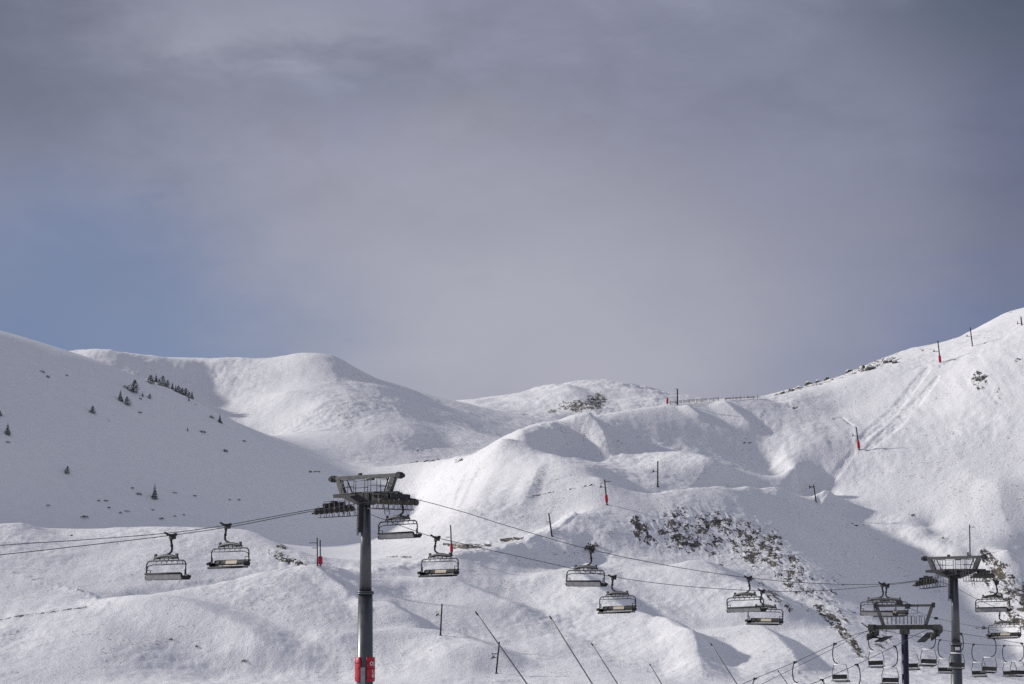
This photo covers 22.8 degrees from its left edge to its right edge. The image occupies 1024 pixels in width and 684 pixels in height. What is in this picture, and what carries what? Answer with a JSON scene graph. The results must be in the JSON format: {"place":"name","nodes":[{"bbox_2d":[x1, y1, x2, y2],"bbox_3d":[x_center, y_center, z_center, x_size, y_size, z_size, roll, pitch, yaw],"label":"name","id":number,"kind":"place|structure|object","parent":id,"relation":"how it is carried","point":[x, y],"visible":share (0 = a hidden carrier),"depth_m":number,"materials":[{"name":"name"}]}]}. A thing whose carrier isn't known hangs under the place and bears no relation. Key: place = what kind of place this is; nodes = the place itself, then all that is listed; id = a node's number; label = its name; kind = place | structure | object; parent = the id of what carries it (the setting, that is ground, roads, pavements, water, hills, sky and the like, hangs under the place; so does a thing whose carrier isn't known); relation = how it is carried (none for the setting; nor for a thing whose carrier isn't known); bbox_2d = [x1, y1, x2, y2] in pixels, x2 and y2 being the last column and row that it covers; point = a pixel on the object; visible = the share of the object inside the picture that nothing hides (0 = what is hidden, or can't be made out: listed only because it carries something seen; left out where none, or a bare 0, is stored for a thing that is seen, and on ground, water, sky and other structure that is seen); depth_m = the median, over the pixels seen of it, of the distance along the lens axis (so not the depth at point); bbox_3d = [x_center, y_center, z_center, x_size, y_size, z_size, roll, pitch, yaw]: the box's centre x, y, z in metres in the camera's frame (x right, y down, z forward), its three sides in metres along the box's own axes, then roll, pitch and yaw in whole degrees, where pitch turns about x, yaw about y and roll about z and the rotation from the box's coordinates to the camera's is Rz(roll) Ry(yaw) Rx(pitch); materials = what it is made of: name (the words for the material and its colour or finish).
{"place":"outdoors","nodes":[
{"label":"outdoors","id":0,"kind":"place"},
{"bbox_2d":[0,308,1023,683],"bbox_3d":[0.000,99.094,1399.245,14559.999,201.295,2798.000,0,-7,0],"label":"snow ground","id":1,"kind":"structure","parent":0,"point":[932,466],"depth_m":753.97,"materials":[{"name":"white snow"}]},
{"bbox_2d":[5,423,10,435],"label":"conifer","id":2,"kind":"object","parent":1,"relation":"on","point":[7,431],"visible":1,"depth_m":765.28,"materials":[{"name":"green plant"}]},
{"bbox_2d":[118,390,122,401],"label":"conifer","id":3,"kind":"object","parent":1,"relation":"on","point":[120,397],"visible":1,"depth_m":830.52,"materials":[{"name":"green plant"}]},
{"bbox_2d":[124,396,131,404],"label":"conifer","id":4,"kind":"object","parent":1,"relation":"on","point":[126,398],"visible":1,"depth_m":830.01,"materials":[{"name":"green plant"}]},
{"bbox_2d":[126,379,138,392],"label":"conifer","id":5,"kind":"object","parent":1,"relation":"on","point":[132,389],"visible":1,"depth_m":845.12,"materials":[{"name":"green plant"}]},
{"bbox_2d":[147,375,154,383],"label":"conifer","id":6,"kind":"object","parent":1,"relation":"on","point":[150,378],"visible":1,"depth_m":871.27,"materials":[{"name":"green plant"}]},
{"bbox_2d":[151,488,157,498],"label":"conifer","id":7,"kind":"object","parent":1,"relation":"on","point":[154,494],"visible":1,"depth_m":768.06,"materials":[{"name":"green plant"}]},
{"bbox_2d":[160,376,165,384],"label":"conifer","id":8,"kind":"object","parent":1,"relation":"on","point":[162,379],"visible":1,"depth_m":1068.03,"materials":[{"name":"green plant"}]},
{"bbox_2d":[316,538,322,565],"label":"drag lift pole","id":9,"kind":"object","parent":1,"relation":"on","point":[320,560],"visible":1,"depth_m":636.58,"materials":[{"name":"metal"}]},
{"bbox_2d":[312,472,418,683],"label":"chairlift tower","id":10,"kind":"structure","parent":1,"relation":"on","point":[364,660],"depth_m":152.31,"materials":[{"name":"grey metal"}]},
{"bbox_2d":[0,498,1022,595],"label":"haul rope","id":11,"kind":"object","parent":10,"relation":"attached to","point":[483,518],"visible":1,"depth_m":156.28,"materials":[{"name":"metal"}]},
{"bbox_2d":[144,532,190,580],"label":"six seat chair","id":12,"kind":"object","parent":11,"relation":"hanging from","point":[150,576],"visible":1,"depth_m":137.13,"materials":[{"name":"metal"}]},
{"bbox_2d":[377,498,421,539],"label":"six seat chair","id":13,"kind":"object","parent":11,"relation":"hanging from","point":[397,535],"visible":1,"depth_m":151.61,"materials":[{"name":"grey metal"}]},
{"bbox_2d":[565,546,607,586],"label":"six seat chair","id":14,"kind":"object","parent":11,"relation":"hanging from","point":[584,583],"visible":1,"depth_m":165.27,"materials":[{"name":"grey metal"}]},
{"bbox_2d":[726,575,766,612],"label":"six seat chair","id":15,"kind":"object","parent":11,"relation":"hanging from","point":[730,609],"visible":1,"depth_m":178.85,"materials":[{"name":"grey metal"}]},
{"bbox_2d":[860,582,898,615],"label":"six seat chair","id":16,"kind":"object","parent":11,"relation":"hanging from","point":[874,613],"visible":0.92,"depth_m":192.52,"materials":[{"name":"grey metal"}]},
{"bbox_2d":[975,580,1011,611],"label":"six seat chair","id":17,"kind":"object","parent":11,"relation":"hanging from","point":[991,609],"visible":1,"depth_m":205.87,"materials":[{"name":"grey metal"}]},
{"bbox_2d":[0,506,1023,617],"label":"haul rope","id":18,"kind":"object","parent":10,"relation":"attached to","point":[456,542],"visible":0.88,"depth_m":163.37,"materials":[{"name":"metal"}]},
{"bbox_2d":[206,522,250,568],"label":"six seat chair","id":19,"kind":"object","parent":18,"relation":"hanging from","point":[240,563],"visible":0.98,"depth_m":147.40,"materials":[{"name":"metal"}]},
{"bbox_2d":[417,534,458,576],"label":"six seat chair","id":20,"kind":"object","parent":18,"relation":"hanging from","point":[440,572],"visible":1,"depth_m":161.46,"materials":[{"name":"grey metal"}]},
{"bbox_2d":[596,574,636,613],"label":"six seat chair","id":21,"kind":"object","parent":18,"relation":"hanging from","point":[620,609],"visible":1,"depth_m":175.34,"materials":[{"name":"grey metal"}]},
{"bbox_2d":[745,588,783,624],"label":"six seat chair","id":22,"kind":"object","parent":18,"relation":"hanging from","point":[761,621],"visible":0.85,"depth_m":189.09,"materials":[{"name":"grey metal"}]},
{"bbox_2d":[873,584,908,616],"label":"six seat chair","id":23,"kind":"object","parent":18,"relation":"hanging from","point":[899,599],"visible":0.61,"depth_m":202.37,"materials":[{"name":"grey metal"}]},
{"bbox_2d":[986,612,1020,638],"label":"six seat chair","id":24,"kind":"object","parent":18,"relation":"hanging from","point":[1011,635],"visible":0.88,"depth_m":216.47,"materials":[{"name":"grey metal"}]},
{"bbox_2d":[436,604,442,635],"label":"drag lift pole","id":25,"kind":"object","parent":1,"relation":"on","point":[437,614],"visible":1,"depth_m":590.57,"materials":[{"name":"metal"}]},
{"bbox_2d":[450,525,452,555],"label":"drag lift pole","id":26,"kind":"object","parent":1,"relation":"on","point":[451,548],"visible":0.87,"depth_m":671.10,"materials":[{"name":"metal"}]},
{"bbox_2d":[491,642,499,673],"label":"drag lift pole","id":27,"kind":"object","parent":1,"relation":"on","point":[497,653],"visible":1,"depth_m":564.78,"materials":[{"name":"metal"}]},
{"bbox_2d":[475,611,527,683],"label":"snow lance","id":28,"kind":"object","parent":1,"relation":"on","point":[501,648],"visible":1,"depth_m":287.84,"materials":[{"name":"metal"}]},
{"bbox_2d":[548,513,553,536],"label":"drag lift pole","id":29,"kind":"object","parent":1,"relation":"on","point":[551,535],"visible":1,"depth_m":701.07,"materials":[{"name":"metal"}]},
{"bbox_2d":[549,616,592,683],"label":"snow lance","id":30,"kind":"object","parent":1,"relation":"on","point":[571,650],"visible":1,"depth_m":317.59,"materials":[{"name":"metal"}]},
{"bbox_2d":[591,643,617,683],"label":"snow lance","id":31,"kind":"object","parent":1,"relation":"on","point":[604,663],"visible":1,"depth_m":376.91,"materials":[{"name":"metal"}]},
{"bbox_2d":[600,479,610,504],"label":"drag lift pole","id":32,"kind":"object","parent":1,"relation":"on","point":[606,498],"visible":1,"depth_m":732.13,"materials":[{"name":"metal"}]},
{"bbox_2d":[652,461,658,486],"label":"drag lift pole","id":33,"kind":"object","parent":1,"relation":"on","point":[657,474],"visible":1,"depth_m":771.46,"materials":[{"name":"metal"}]},
{"bbox_2d":[670,397,718,404],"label":"snow fence","id":34,"kind":"object","parent":1,"relation":"on","point":[712,399],"visible":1,"depth_m":876.26,"materials":[{"name":"brown wood"}]},
{"bbox_2d":[710,643,736,683],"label":"snow lance","id":35,"kind":"object","parent":1,"relation":"on","point":[723,663],"visible":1,"depth_m":381.87,"materials":[{"name":"metal"}]},
{"bbox_2d":[725,395,757,398],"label":"snow fence","id":36,"kind":"object","parent":1,"relation":"on","point":[743,397],"visible":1,"depth_m":885.78,"materials":[{"name":"brown wood"}]},
{"bbox_2d":[809,485,816,502],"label":"drag lift pole","id":37,"kind":"object","parent":1,"relation":"on","point":[814,492],"visible":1,"depth_m":801.50,"materials":[{"name":"metal"}]},
{"bbox_2d":[852,427,860,449],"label":"drag lift pole","id":38,"kind":"object","parent":1,"relation":"on","point":[858,444],"visible":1,"depth_m":842.78,"materials":[{"name":"metal"}]},
{"bbox_2d":[865,364,875,370],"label":"rock","id":39,"kind":"object","parent":1,"relation":"on","point":[869,367],"visible":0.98,"depth_m":919.63,"materials":[{"name":"grey stone"}]},
{"bbox_2d":[883,358,891,363],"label":"rock","id":40,"kind":"object","parent":1,"relation":"on","point":[886,360],"visible":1,"depth_m":926.45,"materials":[{"name":"grey stone"}]},
{"bbox_2d":[866,601,942,683],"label":"chairlift tower","id":41,"kind":"structure","parent":1,"relation":"on","point":[905,631],"depth_m":171.33,"materials":[{"name":"grey metal"}]},
{"bbox_2d":[763,627,872,683],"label":"signal cable","id":42,"kind":"object","parent":41,"relation":"attached to","point":[817,656],"visible":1,"depth_m":159.66,"materials":[{"name":"metal"}]},
{"bbox_2d":[743,630,1011,683],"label":"haul rope","id":43,"kind":"object","parent":41,"relation":"attached to","point":[868,631],"visible":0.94,"depth_m":169.49,"materials":[{"name":"metal"}]},
{"bbox_2d":[792,661,805,683],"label":"two seat chair","id":44,"kind":"object","parent":43,"relation":"hanging from","point":[795,662],"visible":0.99,"depth_m":159.03,"materials":[{"name":"black metal"}]},
{"bbox_2d":[832,643,849,681],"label":"two seat chair","id":45,"kind":"object","parent":43,"relation":"hanging from","point":[842,676],"visible":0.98,"depth_m":165.36,"materials":[{"name":"black metal"}]},
{"bbox_2d":[867,630,885,667],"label":"two seat chair","id":46,"kind":"object","parent":43,"relation":"hanging from","point":[875,662],"visible":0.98,"depth_m":171.74,"materials":[{"name":"black metal"}]},
{"bbox_2d":[909,653,919,669],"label":"two seat chair","id":47,"kind":"object","parent":43,"relation":"hanging from","point":[913,666],"visible":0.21,"depth_m":178.32,"materials":[{"name":"black metal"}]},
{"bbox_2d":[937,639,953,673],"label":"two seat chair","id":48,"kind":"object","parent":43,"relation":"hanging from","point":[943,671],"visible":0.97,"depth_m":185.58,"materials":[{"name":"black metal"}]},
{"bbox_2d":[971,644,986,676],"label":"two seat chair","id":49,"kind":"object","parent":43,"relation":"hanging from","point":[976,673],"visible":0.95,"depth_m":192.80,"materials":[{"name":"black metal"}]},
{"bbox_2d":[1002,645,1016,676],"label":"two seat chair","id":50,"kind":"object","parent":43,"relation":"hanging from","point":[1006,673],"visible":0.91,"depth_m":200.17,"materials":[{"name":"black metal"}]},
{"bbox_2d":[812,629,1023,683],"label":"haul rope","id":51,"kind":"object","parent":41,"relation":"attached to","point":[903,641],"visible":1,"depth_m":163.27,"materials":[{"name":"metal"}]},
{"bbox_2d":[880,645,898,683],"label":"two seat chair","id":52,"kind":"object","parent":51,"relation":"hanging from","point":[890,679],"visible":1,"depth_m":162.40,"materials":[{"name":"black metal"}]},
{"bbox_2d":[919,628,936,666],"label":"two seat chair","id":53,"kind":"object","parent":51,"relation":"hanging from","point":[932,662],"visible":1,"depth_m":169.70,"materials":[{"name":"black metal"}]},
{"bbox_2d":[947,633,964,669],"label":"two seat chair","id":54,"kind":"object","parent":51,"relation":"hanging from","point":[952,665],"visible":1,"depth_m":175.22,"materials":[{"name":"black metal"}]},
{"bbox_2d":[980,638,996,673],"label":"two seat chair","id":55,"kind":"object","parent":51,"relation":"hanging from","point":[986,669],"visible":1,"depth_m":182.13,"materials":[{"name":"black metal"}]},
{"bbox_2d":[1009,643,1023,676],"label":"two seat chair","id":56,"kind":"object","parent":51,"relation":"hanging from","point":[1017,672],"visible":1,"depth_m":188.48,"materials":[{"name":"black metal"}]},
{"bbox_2d":[910,608,1022,634],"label":"signal cable","id":57,"kind":"object","parent":41,"relation":"attached to","point":[935,618],"visible":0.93,"depth_m":188.28,"materials":[{"name":"metal"}]},
{"bbox_2d":[933,341,940,362],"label":"drag lift pole","id":58,"kind":"object","parent":1,"relation":"on","point":[939,356],"visible":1,"depth_m":906.89,"materials":[{"name":"metal"}]},
{"bbox_2d":[912,554,994,683],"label":"chairlift tower","id":59,"kind":"structure","parent":1,"relation":"on","point":[953,596],"depth_m":205.59,"materials":[{"name":"grey metal"}]},
{"bbox_2d":[966,524,970,555],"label":"drag lift pole","id":60,"kind":"object","parent":1,"relation":"on","point":[968,553],"visible":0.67,"depth_m":761.67,"materials":[{"name":"metal"}]},
{"bbox_2d":[0,0,1023,400],"label":"sky","id":61,"kind":"structure","parent":0,"point":[454,200],"materials":[{"name":"grey"}]}
]}

